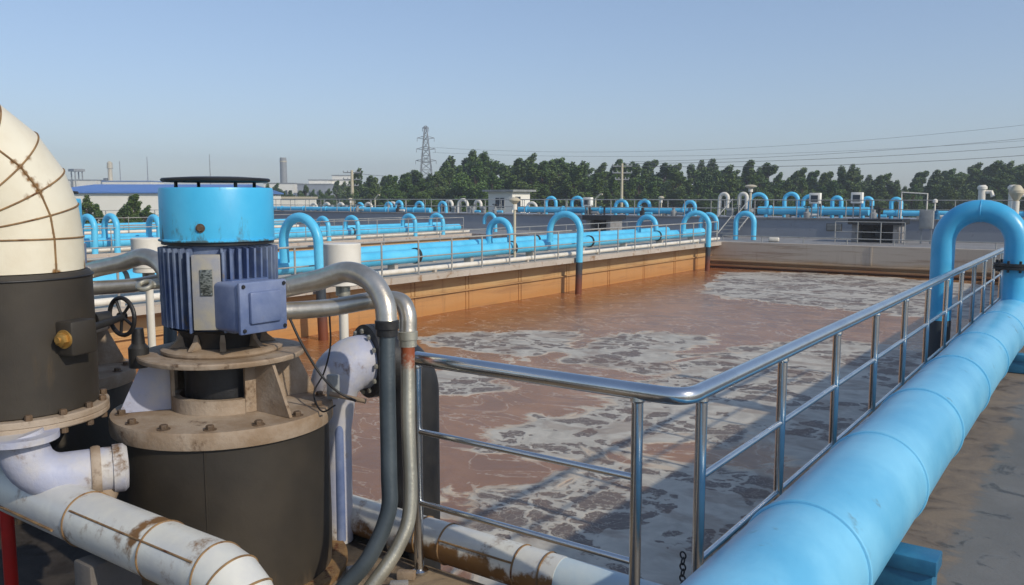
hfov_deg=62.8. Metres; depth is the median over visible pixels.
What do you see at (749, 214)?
bent pipe
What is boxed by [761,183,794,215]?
tree
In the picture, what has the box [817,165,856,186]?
tree
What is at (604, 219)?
concrete platform
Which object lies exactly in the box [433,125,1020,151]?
power line
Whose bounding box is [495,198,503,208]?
window
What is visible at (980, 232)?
raised tank
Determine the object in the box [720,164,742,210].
tree
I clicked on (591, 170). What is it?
tree
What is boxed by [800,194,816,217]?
bent pipe
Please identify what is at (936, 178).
tree
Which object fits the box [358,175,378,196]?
tree
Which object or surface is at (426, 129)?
lattice pylon
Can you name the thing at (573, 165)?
tree
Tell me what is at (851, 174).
tree
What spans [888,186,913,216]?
tree
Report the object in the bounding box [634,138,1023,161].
power line
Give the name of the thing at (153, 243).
drum lamp
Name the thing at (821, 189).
tree
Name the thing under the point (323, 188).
building
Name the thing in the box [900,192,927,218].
white frame
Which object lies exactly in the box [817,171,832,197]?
tree
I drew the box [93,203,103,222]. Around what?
shrub
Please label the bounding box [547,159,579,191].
tree
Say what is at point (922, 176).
tree
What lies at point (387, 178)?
tree
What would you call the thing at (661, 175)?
tree
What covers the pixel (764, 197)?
bent pipe
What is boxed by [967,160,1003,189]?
tree
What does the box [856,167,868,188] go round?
tree
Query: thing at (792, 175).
tree
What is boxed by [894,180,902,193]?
tree
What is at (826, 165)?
power line
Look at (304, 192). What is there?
tree
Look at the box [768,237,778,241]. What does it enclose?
sack
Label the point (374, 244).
pool wall
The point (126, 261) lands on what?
conduit
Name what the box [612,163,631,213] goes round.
utility pole
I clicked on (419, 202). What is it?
bent pipe
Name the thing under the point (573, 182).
tree
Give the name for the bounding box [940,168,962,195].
tree
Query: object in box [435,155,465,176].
tree
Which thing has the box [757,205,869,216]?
blue pipeline
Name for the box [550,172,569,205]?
tree
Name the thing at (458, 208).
vent pipe
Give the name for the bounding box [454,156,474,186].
tree
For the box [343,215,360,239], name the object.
bent pipe
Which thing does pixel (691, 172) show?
tree
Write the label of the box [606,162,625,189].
tree
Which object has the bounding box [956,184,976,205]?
tree
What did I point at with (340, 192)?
tree
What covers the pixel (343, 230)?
railing
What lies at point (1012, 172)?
tree
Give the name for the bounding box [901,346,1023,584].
walkway
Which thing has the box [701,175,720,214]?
tree
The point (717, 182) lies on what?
tree
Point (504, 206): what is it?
railing
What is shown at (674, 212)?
valve set
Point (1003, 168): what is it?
tree
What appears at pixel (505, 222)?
bent pipe
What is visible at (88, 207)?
shrub
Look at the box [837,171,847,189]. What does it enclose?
tree
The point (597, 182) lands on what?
tree
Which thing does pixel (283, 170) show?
chimney
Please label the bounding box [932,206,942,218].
valve set
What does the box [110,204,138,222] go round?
shrub
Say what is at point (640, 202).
bent pipe
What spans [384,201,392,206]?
bent pipe
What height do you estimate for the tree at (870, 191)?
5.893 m
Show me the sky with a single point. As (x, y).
(328, 88)
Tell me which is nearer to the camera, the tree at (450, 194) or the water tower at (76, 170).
the tree at (450, 194)
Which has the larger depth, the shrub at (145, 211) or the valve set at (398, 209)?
the shrub at (145, 211)
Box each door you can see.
[516,197,520,212]
[920,212,931,226]
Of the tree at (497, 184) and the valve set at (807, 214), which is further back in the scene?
the tree at (497, 184)
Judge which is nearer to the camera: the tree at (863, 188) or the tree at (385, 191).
the tree at (385, 191)
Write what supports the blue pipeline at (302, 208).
on the raised tank
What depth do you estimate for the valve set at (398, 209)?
55.33 m
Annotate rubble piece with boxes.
[389,580,407,584]
[397,569,415,580]
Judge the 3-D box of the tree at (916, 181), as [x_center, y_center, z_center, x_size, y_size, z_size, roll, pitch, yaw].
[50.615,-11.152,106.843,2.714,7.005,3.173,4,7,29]
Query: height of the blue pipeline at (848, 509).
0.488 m
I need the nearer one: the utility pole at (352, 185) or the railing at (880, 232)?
the railing at (880, 232)
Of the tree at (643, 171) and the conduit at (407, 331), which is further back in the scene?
the tree at (643, 171)
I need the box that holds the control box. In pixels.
[919,199,937,243]
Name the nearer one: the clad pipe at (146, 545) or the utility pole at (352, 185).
the clad pipe at (146, 545)
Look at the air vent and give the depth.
37.52 m
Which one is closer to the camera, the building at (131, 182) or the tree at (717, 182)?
the tree at (717, 182)
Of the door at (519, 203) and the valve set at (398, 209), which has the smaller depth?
the valve set at (398, 209)
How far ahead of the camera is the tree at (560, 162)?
104.68 m
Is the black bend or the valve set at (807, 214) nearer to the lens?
the black bend
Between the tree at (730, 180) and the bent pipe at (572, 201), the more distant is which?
the tree at (730, 180)
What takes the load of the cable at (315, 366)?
hanging from the vertical pump at (218, 421)
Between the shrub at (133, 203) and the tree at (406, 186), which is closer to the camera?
the shrub at (133, 203)
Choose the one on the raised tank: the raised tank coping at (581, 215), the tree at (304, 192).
the raised tank coping at (581, 215)
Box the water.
[133,267,997,584]
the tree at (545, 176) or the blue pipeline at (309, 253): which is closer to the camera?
the blue pipeline at (309, 253)
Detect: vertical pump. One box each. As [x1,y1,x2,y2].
[14,191,135,524]
[108,176,347,584]
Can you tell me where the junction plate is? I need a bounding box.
[326,374,366,403]
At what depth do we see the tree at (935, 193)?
95.21 m
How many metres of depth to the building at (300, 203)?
119.66 m
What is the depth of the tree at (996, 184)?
94.36 m
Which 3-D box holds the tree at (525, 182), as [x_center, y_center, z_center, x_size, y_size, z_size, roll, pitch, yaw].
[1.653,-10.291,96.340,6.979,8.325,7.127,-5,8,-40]
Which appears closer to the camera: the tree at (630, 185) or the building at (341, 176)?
the tree at (630, 185)
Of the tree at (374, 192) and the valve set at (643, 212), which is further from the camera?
the tree at (374, 192)
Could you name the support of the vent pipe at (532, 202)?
on the raised tank
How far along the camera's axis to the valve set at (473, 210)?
51.69 m
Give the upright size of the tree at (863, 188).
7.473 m
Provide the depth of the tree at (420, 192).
94.39 m
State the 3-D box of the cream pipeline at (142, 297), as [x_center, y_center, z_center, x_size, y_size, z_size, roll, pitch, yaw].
[-0.531,-0.798,22.418,0.119,0.163,31.800,5,8,35]
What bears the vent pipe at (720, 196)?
on the raised tank
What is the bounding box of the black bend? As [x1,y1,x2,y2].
[395,336,440,569]
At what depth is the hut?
67.86 m
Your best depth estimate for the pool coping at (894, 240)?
32.50 m
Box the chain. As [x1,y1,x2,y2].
[679,551,686,583]
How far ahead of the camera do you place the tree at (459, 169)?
105.11 m
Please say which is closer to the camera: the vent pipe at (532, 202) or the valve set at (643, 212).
the valve set at (643, 212)
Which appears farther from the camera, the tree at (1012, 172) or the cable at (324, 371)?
the tree at (1012, 172)
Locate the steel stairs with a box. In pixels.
[716,199,749,236]
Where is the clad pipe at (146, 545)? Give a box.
[0,466,272,584]
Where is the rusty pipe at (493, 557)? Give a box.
[351,495,661,584]
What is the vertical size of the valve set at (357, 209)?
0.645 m
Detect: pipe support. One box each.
[874,542,942,584]
[1008,352,1023,373]
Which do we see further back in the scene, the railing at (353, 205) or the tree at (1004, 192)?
the tree at (1004, 192)
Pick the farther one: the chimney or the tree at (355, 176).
the chimney
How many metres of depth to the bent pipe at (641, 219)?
33.50 m
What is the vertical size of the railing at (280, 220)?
0.838 m
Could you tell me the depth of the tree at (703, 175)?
105.25 m
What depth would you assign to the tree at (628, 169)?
105.36 m
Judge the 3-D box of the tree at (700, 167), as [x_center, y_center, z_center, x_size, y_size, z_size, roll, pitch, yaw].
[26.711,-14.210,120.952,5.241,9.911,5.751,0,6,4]
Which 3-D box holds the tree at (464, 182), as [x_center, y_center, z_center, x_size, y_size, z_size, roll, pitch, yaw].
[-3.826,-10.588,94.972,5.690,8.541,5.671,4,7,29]
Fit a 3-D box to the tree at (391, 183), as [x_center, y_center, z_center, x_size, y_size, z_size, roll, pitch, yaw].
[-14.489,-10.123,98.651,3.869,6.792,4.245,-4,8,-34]
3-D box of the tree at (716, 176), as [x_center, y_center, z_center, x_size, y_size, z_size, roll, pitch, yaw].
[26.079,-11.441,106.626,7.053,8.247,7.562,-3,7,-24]
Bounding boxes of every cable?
[289,319,355,401]
[313,316,335,412]
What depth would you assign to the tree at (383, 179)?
119.61 m
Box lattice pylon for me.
[415,126,435,177]
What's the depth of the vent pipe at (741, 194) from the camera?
43.75 m
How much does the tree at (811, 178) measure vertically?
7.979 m
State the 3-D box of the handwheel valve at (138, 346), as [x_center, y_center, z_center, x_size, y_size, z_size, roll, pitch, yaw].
[-1.786,0.193,3.711,0.179,0.335,0.385,1,7,8]
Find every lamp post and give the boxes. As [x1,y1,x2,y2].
[509,197,520,256]
[658,196,663,215]
[744,185,756,203]
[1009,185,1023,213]
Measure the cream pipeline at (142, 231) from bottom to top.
0.202 m
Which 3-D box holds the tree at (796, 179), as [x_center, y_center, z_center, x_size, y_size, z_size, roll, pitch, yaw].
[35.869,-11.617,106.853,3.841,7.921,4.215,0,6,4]
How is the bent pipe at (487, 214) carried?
on the deck at (962, 245)
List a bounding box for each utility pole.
[343,170,360,206]
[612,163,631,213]
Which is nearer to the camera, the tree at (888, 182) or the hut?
the hut
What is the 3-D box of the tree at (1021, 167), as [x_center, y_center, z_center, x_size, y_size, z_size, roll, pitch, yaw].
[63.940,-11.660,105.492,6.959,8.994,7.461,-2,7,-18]
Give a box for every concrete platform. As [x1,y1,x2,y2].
[582,206,625,231]
[848,208,909,242]
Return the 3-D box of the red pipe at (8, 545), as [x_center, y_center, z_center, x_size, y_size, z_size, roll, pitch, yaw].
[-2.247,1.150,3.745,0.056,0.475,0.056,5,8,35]
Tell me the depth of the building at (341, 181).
307.33 m
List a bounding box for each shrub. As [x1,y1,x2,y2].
[82,195,99,223]
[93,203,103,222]
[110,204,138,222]
[124,193,144,222]
[126,205,154,221]
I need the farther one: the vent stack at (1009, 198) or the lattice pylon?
the lattice pylon
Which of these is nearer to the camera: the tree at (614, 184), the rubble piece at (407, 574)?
the rubble piece at (407, 574)
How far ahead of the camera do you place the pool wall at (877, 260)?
32.12 m
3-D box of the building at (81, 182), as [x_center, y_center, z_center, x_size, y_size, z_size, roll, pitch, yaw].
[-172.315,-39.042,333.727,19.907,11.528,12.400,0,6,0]
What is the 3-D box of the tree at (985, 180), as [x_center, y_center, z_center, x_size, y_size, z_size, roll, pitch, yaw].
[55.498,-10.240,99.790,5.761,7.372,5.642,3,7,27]
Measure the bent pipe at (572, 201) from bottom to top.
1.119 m
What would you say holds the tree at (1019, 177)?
on the ground
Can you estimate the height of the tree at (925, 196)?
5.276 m
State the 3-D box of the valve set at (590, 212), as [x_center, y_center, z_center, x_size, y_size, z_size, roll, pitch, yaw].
[4.502,-4.615,46.929,0.730,0.645,0.340,5,8,35]
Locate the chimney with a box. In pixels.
[279,157,286,182]
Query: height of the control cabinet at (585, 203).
1.230 m
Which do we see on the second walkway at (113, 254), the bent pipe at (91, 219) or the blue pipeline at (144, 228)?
the bent pipe at (91, 219)
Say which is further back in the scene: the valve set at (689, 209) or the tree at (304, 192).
the tree at (304, 192)
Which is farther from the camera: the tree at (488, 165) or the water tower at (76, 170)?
the water tower at (76, 170)
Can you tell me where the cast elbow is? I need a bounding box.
[0,427,129,497]
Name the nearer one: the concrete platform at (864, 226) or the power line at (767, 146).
the concrete platform at (864, 226)
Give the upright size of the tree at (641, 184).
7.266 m
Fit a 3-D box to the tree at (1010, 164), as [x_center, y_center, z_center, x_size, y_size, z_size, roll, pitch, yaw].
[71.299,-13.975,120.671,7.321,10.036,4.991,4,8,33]
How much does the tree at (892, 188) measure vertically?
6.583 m
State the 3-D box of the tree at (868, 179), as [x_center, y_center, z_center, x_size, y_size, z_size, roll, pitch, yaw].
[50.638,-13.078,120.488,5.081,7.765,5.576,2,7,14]
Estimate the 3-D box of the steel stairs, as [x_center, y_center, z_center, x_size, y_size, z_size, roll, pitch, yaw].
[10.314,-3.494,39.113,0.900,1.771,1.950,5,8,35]
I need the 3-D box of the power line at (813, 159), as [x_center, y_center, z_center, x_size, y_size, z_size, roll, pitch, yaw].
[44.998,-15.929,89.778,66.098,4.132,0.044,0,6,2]
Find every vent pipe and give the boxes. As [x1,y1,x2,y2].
[444,200,456,212]
[457,198,471,212]
[474,200,484,212]
[526,201,537,213]
[717,192,733,215]
[737,192,753,212]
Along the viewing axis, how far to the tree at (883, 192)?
97.33 m
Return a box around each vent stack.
[977,185,994,199]
[1007,185,1023,207]
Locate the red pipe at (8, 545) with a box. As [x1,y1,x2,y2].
[0,511,18,584]
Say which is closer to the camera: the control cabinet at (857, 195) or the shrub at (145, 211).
the control cabinet at (857, 195)
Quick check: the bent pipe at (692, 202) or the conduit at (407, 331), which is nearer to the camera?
the conduit at (407, 331)
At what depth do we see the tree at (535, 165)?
103.84 m
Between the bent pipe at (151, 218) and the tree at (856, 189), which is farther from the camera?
the tree at (856, 189)
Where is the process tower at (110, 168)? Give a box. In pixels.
[103,161,112,180]
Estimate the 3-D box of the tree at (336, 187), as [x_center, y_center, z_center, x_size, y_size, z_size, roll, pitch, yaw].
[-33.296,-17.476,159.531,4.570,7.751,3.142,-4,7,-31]
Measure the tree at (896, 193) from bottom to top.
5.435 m
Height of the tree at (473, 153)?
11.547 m
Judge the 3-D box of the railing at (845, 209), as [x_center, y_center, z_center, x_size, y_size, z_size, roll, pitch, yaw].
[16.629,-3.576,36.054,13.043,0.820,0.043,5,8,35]
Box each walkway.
[87,233,471,257]
[94,239,722,316]
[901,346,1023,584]
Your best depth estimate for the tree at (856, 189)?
96.25 m
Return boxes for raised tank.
[274,210,1003,241]
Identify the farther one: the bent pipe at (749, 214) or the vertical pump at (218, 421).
the bent pipe at (749, 214)
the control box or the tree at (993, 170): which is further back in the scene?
the tree at (993, 170)
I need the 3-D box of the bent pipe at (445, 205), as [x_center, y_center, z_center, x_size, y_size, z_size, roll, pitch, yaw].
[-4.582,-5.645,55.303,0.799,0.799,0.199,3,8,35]
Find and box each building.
[68,179,102,186]
[71,184,283,221]
[101,181,163,183]
[263,183,302,196]
[281,197,317,206]
[297,184,334,206]
[308,179,333,183]
[328,179,350,191]
[331,175,350,178]
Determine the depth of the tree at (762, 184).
98.43 m
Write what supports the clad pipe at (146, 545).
on the pipe stand
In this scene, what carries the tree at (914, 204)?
on the ground
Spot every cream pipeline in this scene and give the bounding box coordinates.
[84,225,298,234]
[86,230,469,252]
[94,237,719,306]
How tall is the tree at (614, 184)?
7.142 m
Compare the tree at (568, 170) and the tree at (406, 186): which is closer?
the tree at (406, 186)
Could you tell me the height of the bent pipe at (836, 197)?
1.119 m
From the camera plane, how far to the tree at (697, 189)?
95.02 m
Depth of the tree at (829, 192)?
96.38 m
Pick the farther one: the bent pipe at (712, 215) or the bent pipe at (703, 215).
the bent pipe at (712, 215)
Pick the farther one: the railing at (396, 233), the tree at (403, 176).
the tree at (403, 176)
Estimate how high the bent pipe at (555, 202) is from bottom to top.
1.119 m
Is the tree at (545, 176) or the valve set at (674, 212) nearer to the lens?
the valve set at (674, 212)
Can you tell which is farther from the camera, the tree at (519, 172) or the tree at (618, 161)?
the tree at (618, 161)
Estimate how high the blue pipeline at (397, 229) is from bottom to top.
0.497 m
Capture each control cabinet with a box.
[583,197,592,214]
[809,193,821,217]
[851,192,863,217]
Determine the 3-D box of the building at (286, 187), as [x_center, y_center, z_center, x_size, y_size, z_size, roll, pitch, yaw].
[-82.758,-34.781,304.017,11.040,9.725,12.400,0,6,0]
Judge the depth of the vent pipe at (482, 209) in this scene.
53.84 m
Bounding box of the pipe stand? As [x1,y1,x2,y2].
[74,554,141,584]
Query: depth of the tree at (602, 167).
118.01 m
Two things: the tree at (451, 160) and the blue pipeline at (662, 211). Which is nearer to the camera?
the blue pipeline at (662, 211)
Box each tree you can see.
[272,183,281,192]
[286,190,294,196]
[297,185,308,196]
[307,189,318,204]
[316,189,327,206]
[319,189,338,206]
[331,180,340,200]
[337,181,346,202]
[340,181,350,206]
[341,168,366,206]
[349,178,368,206]
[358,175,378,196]
[358,184,380,206]
[359,178,381,206]
[378,182,393,206]
[379,174,392,194]
[379,175,391,197]
[384,178,397,202]
[387,176,418,207]
[392,176,399,187]
[398,172,412,193]
[399,178,440,211]
[408,170,423,198]
[424,181,441,211]
[425,173,431,189]
[426,172,456,211]
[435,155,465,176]
[436,162,450,186]
[441,167,458,205]
[442,173,469,211]
[451,161,490,211]
[451,165,462,184]
[452,149,481,170]
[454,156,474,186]
[461,157,468,171]
[464,151,504,210]
[467,171,507,211]
[496,165,511,180]
[500,175,516,189]
[504,164,529,189]
[508,153,538,169]
[508,157,530,173]
[512,166,543,212]
[525,163,538,175]
[530,162,555,212]
[530,171,580,212]
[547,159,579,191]
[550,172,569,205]
[553,165,585,206]
[554,157,581,192]
[562,162,574,172]
[566,176,592,206]
[569,161,576,169]
[579,161,603,191]
[584,162,594,177]
[586,171,611,213]
[587,162,609,188]
[603,174,618,206]
[603,180,637,213]
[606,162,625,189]
[615,159,622,164]
[618,173,663,213]
[620,164,634,181]
[623,167,641,196]
[625,177,638,213]
[638,181,657,206]
[640,159,658,187]
[640,169,650,181]
[649,162,673,204]
[656,171,700,214]
[663,178,696,206]
[667,169,678,184]
[673,163,681,171]
[679,171,687,190]
[685,163,701,185]
[687,181,716,212]
[691,160,712,185]
[694,168,712,187]
[700,170,726,194]
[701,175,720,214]
[706,158,721,179]
[712,179,724,214]
[715,173,742,214]
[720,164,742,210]
[721,172,745,214]
[736,159,756,210]
[741,175,761,215]
[742,170,769,214]
[744,162,792,194]
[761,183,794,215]
[769,172,782,192]
[771,173,796,185]
[775,177,807,215]
[787,177,819,215]
[789,170,806,193]
[799,167,806,178]
[806,170,819,189]
[812,186,826,206]
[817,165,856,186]
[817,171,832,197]
[819,183,850,216]
[822,180,838,206]
[832,183,850,206]
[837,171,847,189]
[843,165,863,206]
[843,185,860,216]
[848,185,894,216]
[853,174,864,191]
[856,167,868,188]
[863,174,872,186]
[869,173,902,194]
[873,174,889,198]
[876,186,892,212]
[878,183,898,199]
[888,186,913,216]
[890,189,900,199]
[893,184,933,217]
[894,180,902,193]
[900,177,919,196]
[912,170,929,195]
[921,169,951,199]
[922,190,931,204]
[925,176,976,210]
[930,185,942,210]
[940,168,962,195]
[943,169,954,186]
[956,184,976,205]
[959,162,983,184]
[961,177,1022,204]
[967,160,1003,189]
[967,169,981,183]
[969,175,993,197]
[998,172,1015,205]
[1000,163,1015,179]
[1002,167,1017,187]
[1004,170,1023,209]
[1007,160,1018,169]
[1014,164,1023,175]
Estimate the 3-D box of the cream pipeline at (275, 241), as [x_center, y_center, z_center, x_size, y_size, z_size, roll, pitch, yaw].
[-11.464,-1.692,30.165,0.159,0.202,31.800,5,8,35]
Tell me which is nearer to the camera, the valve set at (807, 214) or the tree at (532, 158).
the valve set at (807, 214)
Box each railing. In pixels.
[83,217,463,252]
[84,216,428,233]
[86,220,652,248]
[87,221,717,307]
[95,214,290,226]
[273,199,425,212]
[274,199,786,215]
[411,248,1003,584]
[431,199,738,215]
[750,200,1023,218]
[834,221,905,244]
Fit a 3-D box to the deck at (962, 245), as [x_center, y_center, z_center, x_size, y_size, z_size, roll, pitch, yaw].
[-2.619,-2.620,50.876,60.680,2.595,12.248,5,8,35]
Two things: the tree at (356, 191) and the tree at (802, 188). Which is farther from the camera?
the tree at (356, 191)
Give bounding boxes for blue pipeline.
[84,219,284,231]
[84,224,460,247]
[85,222,440,238]
[93,228,704,280]
[129,227,669,269]
[274,206,352,211]
[354,206,430,212]
[518,206,691,215]
[680,299,1023,584]
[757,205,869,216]
[883,210,1023,219]
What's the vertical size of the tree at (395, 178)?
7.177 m
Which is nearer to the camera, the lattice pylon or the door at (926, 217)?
the door at (926, 217)
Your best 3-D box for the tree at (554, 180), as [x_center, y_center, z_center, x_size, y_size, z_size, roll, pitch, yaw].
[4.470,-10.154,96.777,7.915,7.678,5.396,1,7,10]
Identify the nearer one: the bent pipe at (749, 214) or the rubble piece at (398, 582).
the rubble piece at (398, 582)
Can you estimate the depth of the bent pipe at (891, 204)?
38.70 m
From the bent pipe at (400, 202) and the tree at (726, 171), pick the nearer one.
the bent pipe at (400, 202)
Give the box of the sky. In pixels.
[0,0,1023,189]
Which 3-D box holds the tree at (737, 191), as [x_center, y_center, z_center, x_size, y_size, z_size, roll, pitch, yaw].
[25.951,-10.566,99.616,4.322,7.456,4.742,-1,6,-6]
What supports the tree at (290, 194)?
on the ground
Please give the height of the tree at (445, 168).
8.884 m
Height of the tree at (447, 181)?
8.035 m
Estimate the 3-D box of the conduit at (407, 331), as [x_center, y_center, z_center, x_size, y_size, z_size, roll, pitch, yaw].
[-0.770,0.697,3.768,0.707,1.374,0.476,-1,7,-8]
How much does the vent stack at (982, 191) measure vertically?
1.560 m
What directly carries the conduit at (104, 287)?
on the deck at (44, 558)
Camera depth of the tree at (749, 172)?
104.98 m
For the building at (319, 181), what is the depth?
297.50 m
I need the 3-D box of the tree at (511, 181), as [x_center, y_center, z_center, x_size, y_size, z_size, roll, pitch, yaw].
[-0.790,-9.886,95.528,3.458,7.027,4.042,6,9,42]
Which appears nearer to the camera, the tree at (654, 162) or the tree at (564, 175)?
the tree at (564, 175)
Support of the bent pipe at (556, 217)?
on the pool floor
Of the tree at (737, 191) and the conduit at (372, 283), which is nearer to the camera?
the conduit at (372, 283)
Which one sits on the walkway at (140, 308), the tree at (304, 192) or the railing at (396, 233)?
the railing at (396, 233)
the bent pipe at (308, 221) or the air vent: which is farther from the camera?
the air vent
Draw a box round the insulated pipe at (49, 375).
[0,105,109,449]
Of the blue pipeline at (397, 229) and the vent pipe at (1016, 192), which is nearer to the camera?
the vent pipe at (1016, 192)
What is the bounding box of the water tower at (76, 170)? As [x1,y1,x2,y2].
[68,169,84,186]
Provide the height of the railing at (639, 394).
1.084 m
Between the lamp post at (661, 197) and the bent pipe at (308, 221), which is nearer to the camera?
the bent pipe at (308, 221)
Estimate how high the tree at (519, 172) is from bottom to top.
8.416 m
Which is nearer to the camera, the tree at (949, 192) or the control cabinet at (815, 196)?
the control cabinet at (815, 196)
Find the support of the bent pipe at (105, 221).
on the second walkway at (113, 254)
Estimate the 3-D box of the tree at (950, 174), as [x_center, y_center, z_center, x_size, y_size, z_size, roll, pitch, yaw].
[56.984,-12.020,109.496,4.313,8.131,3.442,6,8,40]
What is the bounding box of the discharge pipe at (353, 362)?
[311,324,378,543]
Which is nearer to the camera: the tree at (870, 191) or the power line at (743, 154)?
the tree at (870, 191)
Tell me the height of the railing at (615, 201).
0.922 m
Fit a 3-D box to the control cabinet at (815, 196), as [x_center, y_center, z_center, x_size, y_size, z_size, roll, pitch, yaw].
[14.232,-4.057,39.377,0.500,1.230,0.320,5,8,35]
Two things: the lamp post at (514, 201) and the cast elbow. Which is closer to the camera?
the cast elbow
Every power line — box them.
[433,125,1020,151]
[433,141,1012,156]
[623,146,1023,163]
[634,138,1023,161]
[638,155,1023,166]
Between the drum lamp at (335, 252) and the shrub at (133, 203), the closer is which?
the drum lamp at (335, 252)
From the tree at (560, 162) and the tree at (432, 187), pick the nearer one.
the tree at (432, 187)
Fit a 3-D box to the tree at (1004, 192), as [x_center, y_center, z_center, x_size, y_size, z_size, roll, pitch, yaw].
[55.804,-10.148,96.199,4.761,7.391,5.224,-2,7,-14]
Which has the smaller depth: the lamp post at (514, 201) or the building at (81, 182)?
the lamp post at (514, 201)
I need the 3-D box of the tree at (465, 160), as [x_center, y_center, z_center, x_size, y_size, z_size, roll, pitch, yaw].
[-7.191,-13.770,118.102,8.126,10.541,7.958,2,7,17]
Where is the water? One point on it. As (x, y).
(687, 327)
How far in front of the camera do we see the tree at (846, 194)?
97.91 m
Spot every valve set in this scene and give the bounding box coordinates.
[355,203,363,211]
[396,203,404,211]
[470,204,480,212]
[492,204,502,212]
[587,205,598,214]
[640,205,652,214]
[670,205,683,215]
[686,205,692,213]
[803,205,816,217]
[870,206,886,217]
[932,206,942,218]
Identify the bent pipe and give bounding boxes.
[82,214,98,253]
[101,213,120,252]
[146,214,159,236]
[279,212,327,340]
[316,216,330,240]
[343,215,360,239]
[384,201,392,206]
[395,200,403,206]
[401,213,417,235]
[414,201,423,207]
[429,213,444,234]
[438,201,447,212]
[483,212,496,231]
[486,217,512,243]
[545,196,557,213]
[547,211,583,293]
[570,196,584,214]
[614,200,628,214]
[636,214,657,232]
[637,200,651,214]
[681,210,711,270]
[682,200,696,215]
[698,212,718,229]
[733,211,756,239]
[747,192,768,216]
[782,192,799,216]
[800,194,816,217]
[830,195,843,217]
[861,196,873,217]
[889,197,902,218]
[928,199,1023,357]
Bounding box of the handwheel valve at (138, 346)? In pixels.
[95,296,148,368]
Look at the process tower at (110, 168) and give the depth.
326.18 m
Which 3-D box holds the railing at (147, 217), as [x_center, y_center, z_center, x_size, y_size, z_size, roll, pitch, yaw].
[-22.036,-2.850,37.561,0.036,0.838,30.732,5,8,35]
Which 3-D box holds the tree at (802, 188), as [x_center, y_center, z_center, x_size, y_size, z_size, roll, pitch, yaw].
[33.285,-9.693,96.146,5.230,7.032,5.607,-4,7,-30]
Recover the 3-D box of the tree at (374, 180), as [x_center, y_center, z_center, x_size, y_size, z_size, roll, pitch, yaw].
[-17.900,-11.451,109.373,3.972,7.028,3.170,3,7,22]
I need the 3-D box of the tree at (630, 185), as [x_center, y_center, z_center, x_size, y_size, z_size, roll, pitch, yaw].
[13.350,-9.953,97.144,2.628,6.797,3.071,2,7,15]
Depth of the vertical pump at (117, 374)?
4.93 m
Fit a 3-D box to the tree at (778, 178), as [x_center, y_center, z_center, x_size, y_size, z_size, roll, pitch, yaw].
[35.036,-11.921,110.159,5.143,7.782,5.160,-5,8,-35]
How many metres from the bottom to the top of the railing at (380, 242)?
0.842 m
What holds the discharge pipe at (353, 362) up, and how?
on the deck at (44, 558)
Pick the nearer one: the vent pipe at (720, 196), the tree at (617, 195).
the vent pipe at (720, 196)
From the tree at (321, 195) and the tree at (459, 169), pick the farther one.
the tree at (321, 195)
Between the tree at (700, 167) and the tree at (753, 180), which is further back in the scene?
the tree at (700, 167)
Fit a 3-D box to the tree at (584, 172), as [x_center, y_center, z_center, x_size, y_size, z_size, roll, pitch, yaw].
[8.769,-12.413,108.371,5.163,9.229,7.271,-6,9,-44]
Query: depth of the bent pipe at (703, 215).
33.33 m
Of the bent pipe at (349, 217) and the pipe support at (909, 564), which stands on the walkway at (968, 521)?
the pipe support at (909, 564)
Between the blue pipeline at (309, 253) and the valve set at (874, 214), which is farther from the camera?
the valve set at (874, 214)
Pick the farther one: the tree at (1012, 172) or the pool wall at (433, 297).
the tree at (1012, 172)
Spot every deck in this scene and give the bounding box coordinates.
[0,524,483,584]
[108,222,1003,249]
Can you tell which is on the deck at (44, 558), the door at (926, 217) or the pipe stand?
the pipe stand
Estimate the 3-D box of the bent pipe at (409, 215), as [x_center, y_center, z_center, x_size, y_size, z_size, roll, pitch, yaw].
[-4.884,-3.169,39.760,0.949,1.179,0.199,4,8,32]
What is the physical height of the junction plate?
0.127 m
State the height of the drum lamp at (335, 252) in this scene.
1.552 m
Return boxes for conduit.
[85,248,176,343]
[93,274,158,294]
[278,261,398,584]
[286,291,417,584]
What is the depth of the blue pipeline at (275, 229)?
37.13 m
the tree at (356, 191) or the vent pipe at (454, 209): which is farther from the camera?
the tree at (356, 191)
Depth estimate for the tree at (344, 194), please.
142.17 m
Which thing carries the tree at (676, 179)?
on the ground
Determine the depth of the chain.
3.30 m
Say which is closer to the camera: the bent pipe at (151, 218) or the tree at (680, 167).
the bent pipe at (151, 218)
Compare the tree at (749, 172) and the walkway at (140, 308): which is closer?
the walkway at (140, 308)
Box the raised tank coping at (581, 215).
[274,210,939,220]
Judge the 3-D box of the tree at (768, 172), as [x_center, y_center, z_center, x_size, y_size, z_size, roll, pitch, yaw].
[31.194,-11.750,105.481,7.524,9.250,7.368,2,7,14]
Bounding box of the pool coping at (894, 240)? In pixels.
[722,235,1003,248]
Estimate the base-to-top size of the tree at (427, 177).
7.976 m
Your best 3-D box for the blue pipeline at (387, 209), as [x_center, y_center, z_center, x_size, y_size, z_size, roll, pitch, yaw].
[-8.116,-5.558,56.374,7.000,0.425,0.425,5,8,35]
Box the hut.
[482,190,535,212]
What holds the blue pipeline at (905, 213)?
on the raised tank
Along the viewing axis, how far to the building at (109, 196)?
89.57 m
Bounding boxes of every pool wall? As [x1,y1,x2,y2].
[87,238,468,261]
[107,247,711,358]
[710,241,999,281]
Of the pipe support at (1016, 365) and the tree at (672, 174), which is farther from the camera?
the tree at (672, 174)
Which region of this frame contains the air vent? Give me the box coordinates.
[826,223,841,230]
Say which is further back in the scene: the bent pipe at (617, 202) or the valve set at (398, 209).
the valve set at (398, 209)
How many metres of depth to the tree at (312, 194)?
151.97 m
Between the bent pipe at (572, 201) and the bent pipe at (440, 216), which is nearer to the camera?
the bent pipe at (440, 216)
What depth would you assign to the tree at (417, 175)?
107.87 m
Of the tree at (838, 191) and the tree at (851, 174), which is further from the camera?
the tree at (851, 174)
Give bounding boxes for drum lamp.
[130,237,163,347]
[323,242,360,339]

